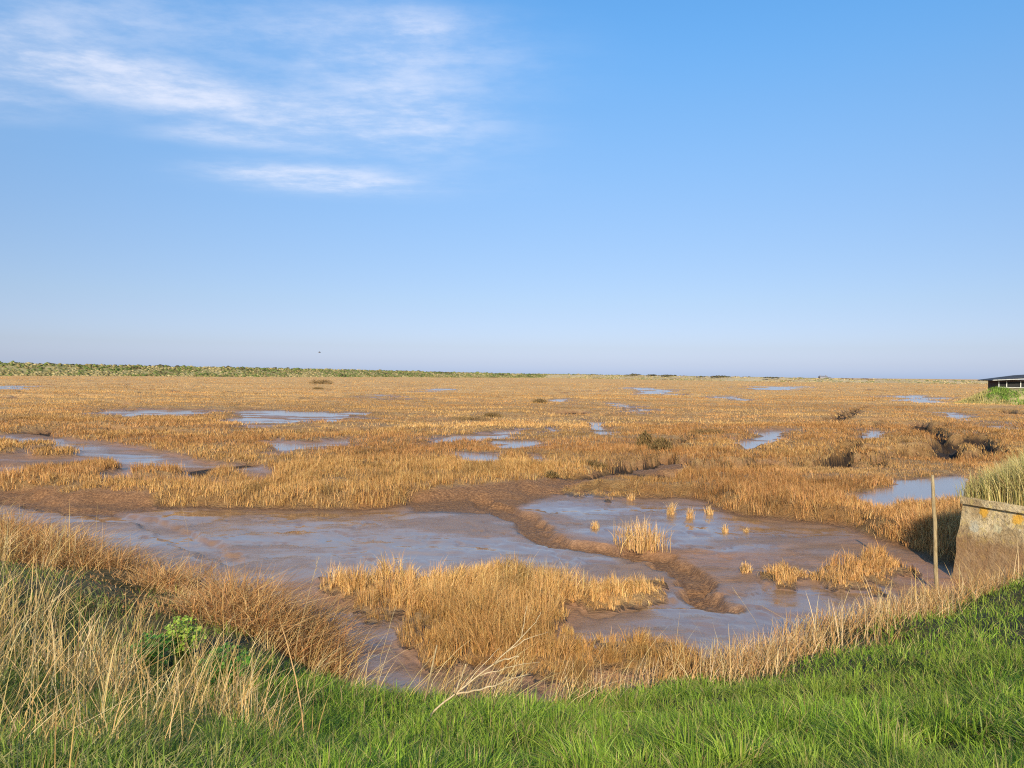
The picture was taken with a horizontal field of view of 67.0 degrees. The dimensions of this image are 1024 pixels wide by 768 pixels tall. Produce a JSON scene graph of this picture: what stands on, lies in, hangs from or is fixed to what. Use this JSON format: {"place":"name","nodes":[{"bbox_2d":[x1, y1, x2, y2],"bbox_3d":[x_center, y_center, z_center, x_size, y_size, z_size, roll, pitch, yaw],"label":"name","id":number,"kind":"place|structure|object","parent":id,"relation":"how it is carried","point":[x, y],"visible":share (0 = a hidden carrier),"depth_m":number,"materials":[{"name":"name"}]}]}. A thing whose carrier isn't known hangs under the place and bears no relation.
{"place":"outdoors","nodes":[
{"label":"outdoors","id":0,"kind":"place"},
{"bbox_2d":[0,363,540,377],"bbox_3d":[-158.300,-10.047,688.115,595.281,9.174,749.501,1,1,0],"label":"embankment","id":1,"kind":"structure","parent":0,"point":[43,370],"depth_m":535.16,"materials":[{"name":"green plant"}]},
{"bbox_2d":[0,361,600,377],"bbox_3d":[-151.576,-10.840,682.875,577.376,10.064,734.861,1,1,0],"label":"embankment scrub","id":2,"kind":"object","parent":1,"relation":"on","point":[222,374],"visible":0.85,"depth_m":580.11,"materials":[{"name":"green plant"}]},
{"bbox_2d":[0,386,1017,507],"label":"water","id":3,"kind":"structure","parent":0,"point":[918,488],"depth_m":44.88,"materials":[{"name":"blue liquid"}]},
{"bbox_2d":[0,376,1023,764],"bbox_3d":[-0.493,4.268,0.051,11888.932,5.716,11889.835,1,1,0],"label":"ground","id":4,"kind":"structure","parent":0,"point":[696,568],"depth_m":20.86,"materials":[{"name":"brown soil"}]},
{"bbox_2d":[125,631,172,670],"bbox_3d":[-3.658,2.703,7.798,0.414,0.403,0.434,0,1,-15],"label":"leafy plant","id":5,"kind":"object","parent":4,"relation":"on","point":[152,657],"visible":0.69,"depth_m":7.77,"materials":[{"name":"green plant"}]},
{"bbox_2d":[162,615,206,661],"bbox_3d":[-3.509,2.717,8.236,0.473,0.499,0.467,1,1,23],"label":"leafy plant","id":6,"kind":"object","parent":4,"relation":"on","point":[182,636],"visible":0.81,"depth_m":8.18,"materials":[{"name":"green plant"}]},
{"bbox_2d":[0,495,437,679],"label":"brown scrub","id":7,"kind":"object","parent":4,"relation":"on","point":[243,603],"visible":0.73,"depth_m":11.17,"materials":[{"name":"brown plant"}]},
{"bbox_2d":[197,642,251,685],"bbox_3d":[-2.646,2.625,7.137,0.480,0.421,0.459,0,1,-23],"label":"leafy plant","id":8,"kind":"object","parent":4,"relation":"on","point":[227,646],"visible":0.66,"depth_m":7.12,"materials":[{"name":"green plant"}]},
{"bbox_2d":[291,557,319,707],"bbox_3d":[-1.607,1.987,6.012,0.239,1.300,0.054,1,1,0],"label":"dry stalk","id":9,"kind":"object","parent":4,"relation":"on","point":[300,625],"visible":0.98,"depth_m":6.01,"materials":[{"name":"plant"}]},
{"bbox_2d":[307,379,334,383],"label":"shrub","id":10,"kind":"object","parent":4,"relation":"on","point":[321,381],"visible":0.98,"depth_m":244.16,"materials":[{"name":"brown plant"}]},
{"bbox_2d":[376,604,396,702],"bbox_3d":[-1.076,2.353,6.585,0.182,0.966,0.034,1,1,0],"label":"dry stalk","id":11,"kind":"object","parent":4,"relation":"on","point":[382,651],"visible":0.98,"depth_m":6.59,"materials":[{"name":"plant"}]},
{"bbox_2d":[424,645,437,701],"bbox_3d":[-0.749,2.688,7.117,0.137,0.550,0.040,0,1,-22],"label":"broken stalk","id":12,"kind":"object","parent":4,"relation":"on","point":[427,688],"visible":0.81,"depth_m":7.10,"materials":[{"name":"beige plant"}]},
{"bbox_2d":[448,415,491,420],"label":"shrub","id":13,"kind":"object","parent":4,"relation":"on","point":[468,418],"visible":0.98,"depth_m":60.02,"materials":[{"name":"brown plant"}]},
{"bbox_2d":[427,607,546,720],"bbox_3d":[-0.203,2.341,6.484,1.080,0.894,0.176,0,1,-20],"label":"dead branch","id":14,"kind":"object","parent":4,"relation":"on","point":[458,692],"visible":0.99,"depth_m":6.52,"materials":[{"name":"beige wood"}]},
{"bbox_2d":[481,411,502,416],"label":"shrub","id":15,"kind":"object","parent":4,"relation":"on","point":[493,414],"visible":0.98,"depth_m":64.72,"materials":[{"name":"brown plant"}]},
{"bbox_2d":[0,554,1023,767],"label":"bank grass","id":16,"kind":"structure","parent":4,"relation":"on","point":[815,730],"depth_m":4.93,"materials":[{"name":"plant"}]},
{"bbox_2d":[0,376,1023,690],"bbox_3d":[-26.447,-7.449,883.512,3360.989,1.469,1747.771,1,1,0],"label":"marsh grass","id":17,"kind":"structure","parent":4,"relation":"on","point":[480,614],"depth_m":27.38,"materials":[{"name":"brown plant"}]},
{"bbox_2d":[0,505,1023,767],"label":"dry grass","id":18,"kind":"structure","parent":4,"relation":"on","point":[732,661],"depth_m":7.72,"materials":[{"name":"plant"}]},
{"bbox_2d":[531,399,546,402],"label":"shrub","id":19,"kind":"object","parent":4,"relation":"on","point":[541,401],"visible":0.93,"depth_m":97.80,"materials":[{"name":"brown plant"}]},
{"bbox_2d":[544,470,559,477],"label":"shrub","id":20,"kind":"object","parent":4,"relation":"on","point":[551,474],"visible":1,"depth_m":27.57,"materials":[{"name":"brown plant"}]},
{"bbox_2d":[580,458,606,468],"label":"shrub","id":21,"kind":"object","parent":4,"relation":"on","point":[594,462],"visible":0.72,"depth_m":31.04,"materials":[{"name":"brown plant"}]},
{"bbox_2d":[590,520,599,528],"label":"cordgrass tuft","id":22,"kind":"object","parent":4,"relation":"on","point":[594,525],"visible":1,"depth_m":20.30,"materials":[{"name":"beige plant"}]},
{"bbox_2d":[627,493,636,500],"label":"cordgrass tuft","id":23,"kind":"object","parent":4,"relation":"on","point":[631,497],"visible":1,"depth_m":24.95,"materials":[{"name":"beige plant"}]},
{"bbox_2d":[608,512,674,553],"bbox_3d":[3.151,3.471,18.242,1.810,0.783,2.284,1,1,0],"label":"cordgrass tuft","id":24,"kind":"object","parent":4,"relation":"on","point":[646,539],"visible":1,"depth_m":18.06,"materials":[{"name":"beige plant"}]},
{"bbox_2d":[633,430,653,445],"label":"shrub","id":25,"kind":"object","parent":4,"relation":"on","point":[645,438],"visible":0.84,"depth_m":39.83,"materials":[{"name":"brown plant"}]},
{"bbox_2d":[646,436,672,449],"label":"shrub","id":26,"kind":"object","parent":4,"relation":"on","point":[656,444],"visible":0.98,"depth_m":36.23,"materials":[{"name":"brown plant"}]},
{"bbox_2d":[665,501,677,514],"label":"cordgrass tuft","id":27,"kind":"object","parent":4,"relation":"on","point":[671,507],"visible":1,"depth_m":22.25,"materials":[{"name":"beige plant"}]},
{"bbox_2d":[685,509,695,518],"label":"cordgrass tuft","id":28,"kind":"object","parent":4,"relation":"on","point":[690,515],"visible":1,"depth_m":21.65,"materials":[{"name":"beige plant"}]},
{"bbox_2d":[688,428,726,433],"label":"shrub","id":29,"kind":"object","parent":4,"relation":"on","point":[712,431],"visible":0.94,"depth_m":47.04,"materials":[{"name":"brown plant"}]},
{"bbox_2d":[703,506,715,514],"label":"cordgrass tuft","id":30,"kind":"object","parent":4,"relation":"on","point":[709,511],"visible":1,"depth_m":22.27,"materials":[{"name":"beige plant"}]},
{"bbox_2d":[720,523,728,531],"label":"cordgrass tuft","id":31,"kind":"object","parent":4,"relation":"on","point":[725,529],"visible":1,"depth_m":20.07,"materials":[{"name":"beige plant"}]},
{"bbox_2d":[740,562,754,573],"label":"cordgrass tuft","id":32,"kind":"object","parent":4,"relation":"on","point":[745,569],"visible":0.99,"depth_m":15.85,"materials":[{"name":"beige plant"}]},
{"bbox_2d":[808,569,818,579],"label":"cordgrass tuft","id":33,"kind":"object","parent":4,"relation":"on","point":[814,576],"visible":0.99,"depth_m":15.18,"materials":[{"name":"beige plant"}]},
{"bbox_2d":[931,475,938,589],"bbox_3d":[8.021,2.935,14.637,0.203,2.429,0.089,1,1,0],"label":"marsh post","id":34,"kind":"object","parent":4,"relation":"on","point":[935,561],"visible":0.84,"depth_m":14.61,"materials":[{"name":"brown wood"}]},
{"bbox_2d":[952,496,1023,585],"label":"sluice wall","id":35,"kind":"structure","parent":4,"relation":"on","point":[990,533],"depth_m":14.88,"materials":[{"name":"concrete"}]},
{"bbox_2d":[955,437,1023,505],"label":"wall top grass","id":36,"kind":"structure","parent":35,"relation":"on","point":[1005,483],"depth_m":14.99,"materials":[{"name":"plant"}]},
{"bbox_2d":[953,385,1023,404],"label":"mound","id":37,"kind":"object","parent":4,"relation":"on","point":[1008,400],"visible":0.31,"depth_m":109.08,"materials":[{"name":"plant"}]},
{"bbox_2d":[978,375,1023,389],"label":"bird hide","id":38,"kind":"object","parent":37,"relation":"on","point":[1014,381],"visible":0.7,"depth_m":113.23},
{"bbox_2d":[998,381,1005,387],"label":"window","id":39,"kind":"structure","parent":38,"relation":"in","point":[1001,384],"depth_m":113.45,"materials":[{"name":"black glass"}]},
{"bbox_2d":[1006,381,1019,387],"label":"window","id":40,"kind":"structure","parent":38,"relation":"in","point":[1009,384],"depth_m":113.07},
{"bbox_2d":[0,0,1023,378],"label":"sky","id":41,"kind":"structure","parent":0,"point":[742,188],"materials":[{"name":"blue"}]},
{"bbox_2d":[545,374,987,383],"bbox_3d":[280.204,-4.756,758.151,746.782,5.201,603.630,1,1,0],"label":"dunes","id":42,"kind":"structure","parent":0,"point":[771,379],"depth_m":610.81,"materials":[{"name":"beige soil"}]},
{"bbox_2d":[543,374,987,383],"bbox_3d":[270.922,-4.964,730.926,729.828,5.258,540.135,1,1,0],"label":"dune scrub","id":43,"kind":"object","parent":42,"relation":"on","point":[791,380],"visible":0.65,"depth_m":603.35,"materials":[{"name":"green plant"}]}
]}

